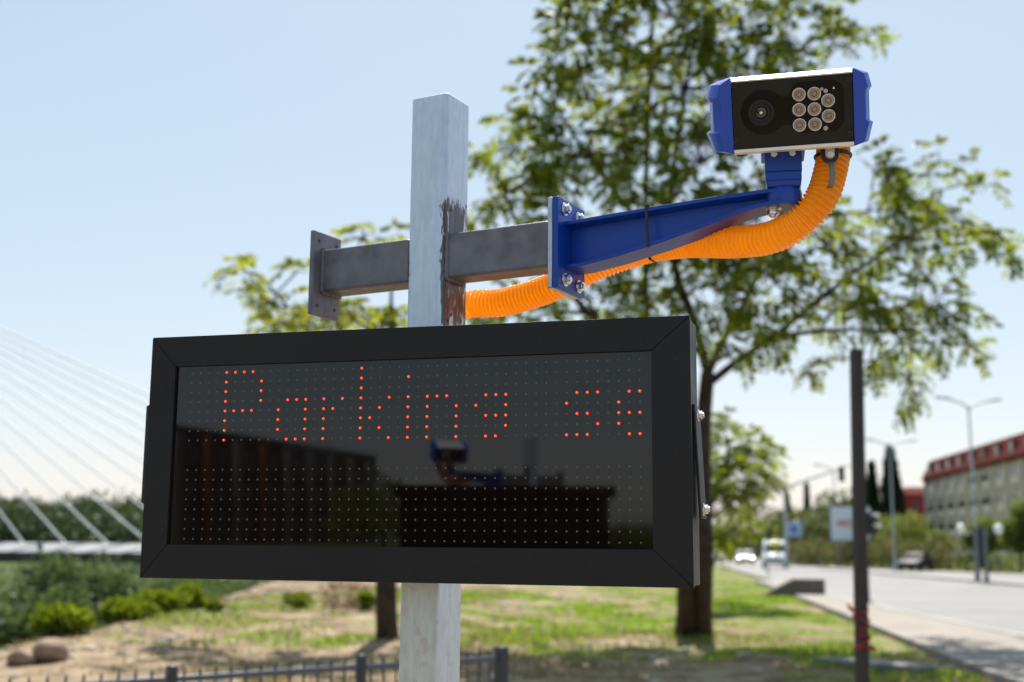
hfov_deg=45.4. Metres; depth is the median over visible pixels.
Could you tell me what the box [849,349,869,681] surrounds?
rusty post
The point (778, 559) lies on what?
van
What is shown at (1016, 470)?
balcony door
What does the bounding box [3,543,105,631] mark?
willow tree
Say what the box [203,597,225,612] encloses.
green tuft
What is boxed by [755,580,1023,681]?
pavement
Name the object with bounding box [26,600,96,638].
bush
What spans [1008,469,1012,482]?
window
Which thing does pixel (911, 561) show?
car
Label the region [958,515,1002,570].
street tree
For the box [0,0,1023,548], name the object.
sky
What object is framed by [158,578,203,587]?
willow tree
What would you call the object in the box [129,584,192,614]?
bush
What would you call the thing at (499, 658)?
picket fence
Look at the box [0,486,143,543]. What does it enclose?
hill wood
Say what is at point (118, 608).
bush
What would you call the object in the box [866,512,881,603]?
traffic light
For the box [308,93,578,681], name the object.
sign post
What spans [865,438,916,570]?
street lamp
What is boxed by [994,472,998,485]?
window
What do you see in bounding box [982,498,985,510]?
window
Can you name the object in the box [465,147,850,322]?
corrugated hose
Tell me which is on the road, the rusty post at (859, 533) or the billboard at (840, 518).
the billboard at (840, 518)
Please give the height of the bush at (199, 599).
0.922 m
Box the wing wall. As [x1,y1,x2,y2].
[764,578,824,597]
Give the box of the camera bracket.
[552,150,804,298]
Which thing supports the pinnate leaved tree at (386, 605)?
on the ground at (729, 671)
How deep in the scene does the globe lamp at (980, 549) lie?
60.13 m
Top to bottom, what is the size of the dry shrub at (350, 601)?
0.988 m
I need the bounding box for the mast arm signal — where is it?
[783,466,844,568]
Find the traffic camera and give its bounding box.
[706,67,872,155]
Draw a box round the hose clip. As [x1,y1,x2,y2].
[813,148,851,187]
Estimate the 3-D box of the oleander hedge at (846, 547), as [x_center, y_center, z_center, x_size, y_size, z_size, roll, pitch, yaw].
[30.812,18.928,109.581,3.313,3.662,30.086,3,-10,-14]
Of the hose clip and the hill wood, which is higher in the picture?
the hose clip
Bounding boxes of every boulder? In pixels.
[7,648,36,664]
[33,638,68,661]
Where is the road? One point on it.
(998, 606)
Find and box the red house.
[890,487,924,549]
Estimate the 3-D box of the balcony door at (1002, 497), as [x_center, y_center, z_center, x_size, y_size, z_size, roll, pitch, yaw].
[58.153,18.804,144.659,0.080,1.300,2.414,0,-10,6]
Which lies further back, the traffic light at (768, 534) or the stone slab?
the traffic light at (768, 534)
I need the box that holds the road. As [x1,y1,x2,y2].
[715,558,1023,633]
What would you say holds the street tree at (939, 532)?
on the ground at (729, 671)
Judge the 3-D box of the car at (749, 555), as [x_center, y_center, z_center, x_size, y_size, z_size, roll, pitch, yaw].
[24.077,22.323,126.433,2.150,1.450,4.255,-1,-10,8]
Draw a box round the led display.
[140,316,709,587]
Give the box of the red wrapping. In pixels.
[847,604,876,651]
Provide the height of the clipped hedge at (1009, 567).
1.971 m
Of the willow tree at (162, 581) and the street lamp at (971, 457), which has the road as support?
the street lamp at (971, 457)
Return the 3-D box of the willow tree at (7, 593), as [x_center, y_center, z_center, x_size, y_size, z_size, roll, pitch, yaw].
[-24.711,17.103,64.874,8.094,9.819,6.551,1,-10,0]
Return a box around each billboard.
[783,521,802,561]
[829,506,870,566]
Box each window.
[741,80,843,133]
[912,502,917,509]
[980,475,984,487]
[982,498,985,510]
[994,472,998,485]
[995,496,999,508]
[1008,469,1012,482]
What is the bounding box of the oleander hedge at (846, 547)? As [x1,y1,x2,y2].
[776,532,965,570]
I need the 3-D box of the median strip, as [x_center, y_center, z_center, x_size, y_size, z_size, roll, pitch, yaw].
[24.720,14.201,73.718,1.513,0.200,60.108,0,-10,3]
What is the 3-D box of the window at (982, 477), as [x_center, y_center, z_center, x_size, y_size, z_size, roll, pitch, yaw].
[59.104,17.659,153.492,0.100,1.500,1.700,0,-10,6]
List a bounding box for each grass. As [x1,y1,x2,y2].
[70,580,987,681]
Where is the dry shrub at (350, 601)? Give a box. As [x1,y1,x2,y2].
[314,581,373,607]
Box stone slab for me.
[809,656,938,675]
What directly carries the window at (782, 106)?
in the traffic camera
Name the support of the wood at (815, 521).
on the ground at (729, 671)
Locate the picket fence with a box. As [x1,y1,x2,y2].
[8,646,508,681]
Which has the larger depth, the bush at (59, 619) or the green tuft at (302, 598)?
the green tuft at (302, 598)
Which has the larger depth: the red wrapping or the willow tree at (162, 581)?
the willow tree at (162, 581)
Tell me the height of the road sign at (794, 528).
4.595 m
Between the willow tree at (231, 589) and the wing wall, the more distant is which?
the willow tree at (231, 589)
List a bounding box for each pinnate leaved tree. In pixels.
[202,217,409,640]
[465,0,1023,637]
[711,406,793,570]
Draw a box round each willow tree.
[0,573,51,610]
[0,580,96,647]
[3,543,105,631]
[65,549,150,627]
[138,578,227,599]
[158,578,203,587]
[181,579,245,597]
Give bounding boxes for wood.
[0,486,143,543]
[0,550,329,610]
[713,486,918,560]
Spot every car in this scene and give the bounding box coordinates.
[735,550,755,563]
[897,552,933,570]
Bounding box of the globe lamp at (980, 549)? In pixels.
[956,524,1002,581]
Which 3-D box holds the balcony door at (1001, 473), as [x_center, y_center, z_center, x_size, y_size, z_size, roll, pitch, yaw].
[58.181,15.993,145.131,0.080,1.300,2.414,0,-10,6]
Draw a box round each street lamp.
[812,463,850,565]
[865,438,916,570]
[934,395,1001,577]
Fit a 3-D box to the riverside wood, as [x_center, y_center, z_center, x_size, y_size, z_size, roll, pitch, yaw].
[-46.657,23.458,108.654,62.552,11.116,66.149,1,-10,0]
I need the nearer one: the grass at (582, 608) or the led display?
the led display
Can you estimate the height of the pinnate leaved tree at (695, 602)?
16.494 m
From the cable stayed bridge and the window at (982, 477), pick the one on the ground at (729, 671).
the cable stayed bridge
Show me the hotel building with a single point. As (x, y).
(998, 469)
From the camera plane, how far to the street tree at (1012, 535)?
90.48 m
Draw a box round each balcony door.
[985,473,989,480]
[986,496,990,503]
[999,470,1003,477]
[1000,494,1004,502]
[1014,467,1018,474]
[1015,492,1020,500]
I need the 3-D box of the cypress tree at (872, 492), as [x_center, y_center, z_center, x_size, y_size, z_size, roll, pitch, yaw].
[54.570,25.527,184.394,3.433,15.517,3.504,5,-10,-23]
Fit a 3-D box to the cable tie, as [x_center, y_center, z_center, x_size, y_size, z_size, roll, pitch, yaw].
[0.294,-0.217,2.523,0.035,0.090,0.172,-1,-10,8]
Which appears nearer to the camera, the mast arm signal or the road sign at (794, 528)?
the mast arm signal
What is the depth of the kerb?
29.89 m
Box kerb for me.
[714,564,1023,636]
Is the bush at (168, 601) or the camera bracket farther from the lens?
the bush at (168, 601)
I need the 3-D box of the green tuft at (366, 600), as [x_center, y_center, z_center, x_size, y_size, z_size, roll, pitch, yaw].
[-3.044,5.482,25.598,0.541,0.645,0.550,-4,-10,24]
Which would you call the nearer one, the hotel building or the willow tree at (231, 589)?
the willow tree at (231, 589)
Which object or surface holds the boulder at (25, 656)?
on the ground at (729, 671)
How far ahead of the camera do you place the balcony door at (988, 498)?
150.73 m
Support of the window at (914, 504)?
in the red house
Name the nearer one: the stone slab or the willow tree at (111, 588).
the stone slab
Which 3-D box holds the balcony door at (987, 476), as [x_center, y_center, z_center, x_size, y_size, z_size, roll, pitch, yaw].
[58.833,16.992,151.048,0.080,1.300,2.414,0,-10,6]
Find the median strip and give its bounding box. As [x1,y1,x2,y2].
[817,567,1023,585]
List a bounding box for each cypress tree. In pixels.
[786,491,791,520]
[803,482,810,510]
[866,460,881,560]
[876,444,907,556]
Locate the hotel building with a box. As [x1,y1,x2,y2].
[921,432,1023,564]
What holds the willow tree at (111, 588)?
on the ground at (729, 671)
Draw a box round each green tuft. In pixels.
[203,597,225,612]
[281,589,315,608]
[355,587,375,609]
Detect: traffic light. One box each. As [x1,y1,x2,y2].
[766,525,771,574]
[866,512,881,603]
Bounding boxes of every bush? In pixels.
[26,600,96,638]
[98,595,164,624]
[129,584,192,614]
[169,581,210,611]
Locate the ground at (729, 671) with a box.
[0,540,1023,681]
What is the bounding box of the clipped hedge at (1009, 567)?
[942,551,1023,572]
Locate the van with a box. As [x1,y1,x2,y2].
[760,540,789,567]
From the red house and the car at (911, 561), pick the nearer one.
the car at (911, 561)
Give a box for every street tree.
[872,508,932,553]
[921,528,956,567]
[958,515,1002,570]
[997,494,1023,572]
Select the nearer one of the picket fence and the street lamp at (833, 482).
the picket fence
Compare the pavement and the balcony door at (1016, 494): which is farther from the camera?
the balcony door at (1016, 494)
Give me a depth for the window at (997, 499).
147.25 m
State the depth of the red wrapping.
10.67 m
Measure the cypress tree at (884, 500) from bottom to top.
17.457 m
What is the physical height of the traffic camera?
0.204 m
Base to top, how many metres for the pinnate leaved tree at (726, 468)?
5.772 m
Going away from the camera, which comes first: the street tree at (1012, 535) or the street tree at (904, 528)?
the street tree at (1012, 535)
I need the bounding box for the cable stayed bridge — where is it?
[0,328,149,563]
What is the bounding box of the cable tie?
[644,204,657,262]
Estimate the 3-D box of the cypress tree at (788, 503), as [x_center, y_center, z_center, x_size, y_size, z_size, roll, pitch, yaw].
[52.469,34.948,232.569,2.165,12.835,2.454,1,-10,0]

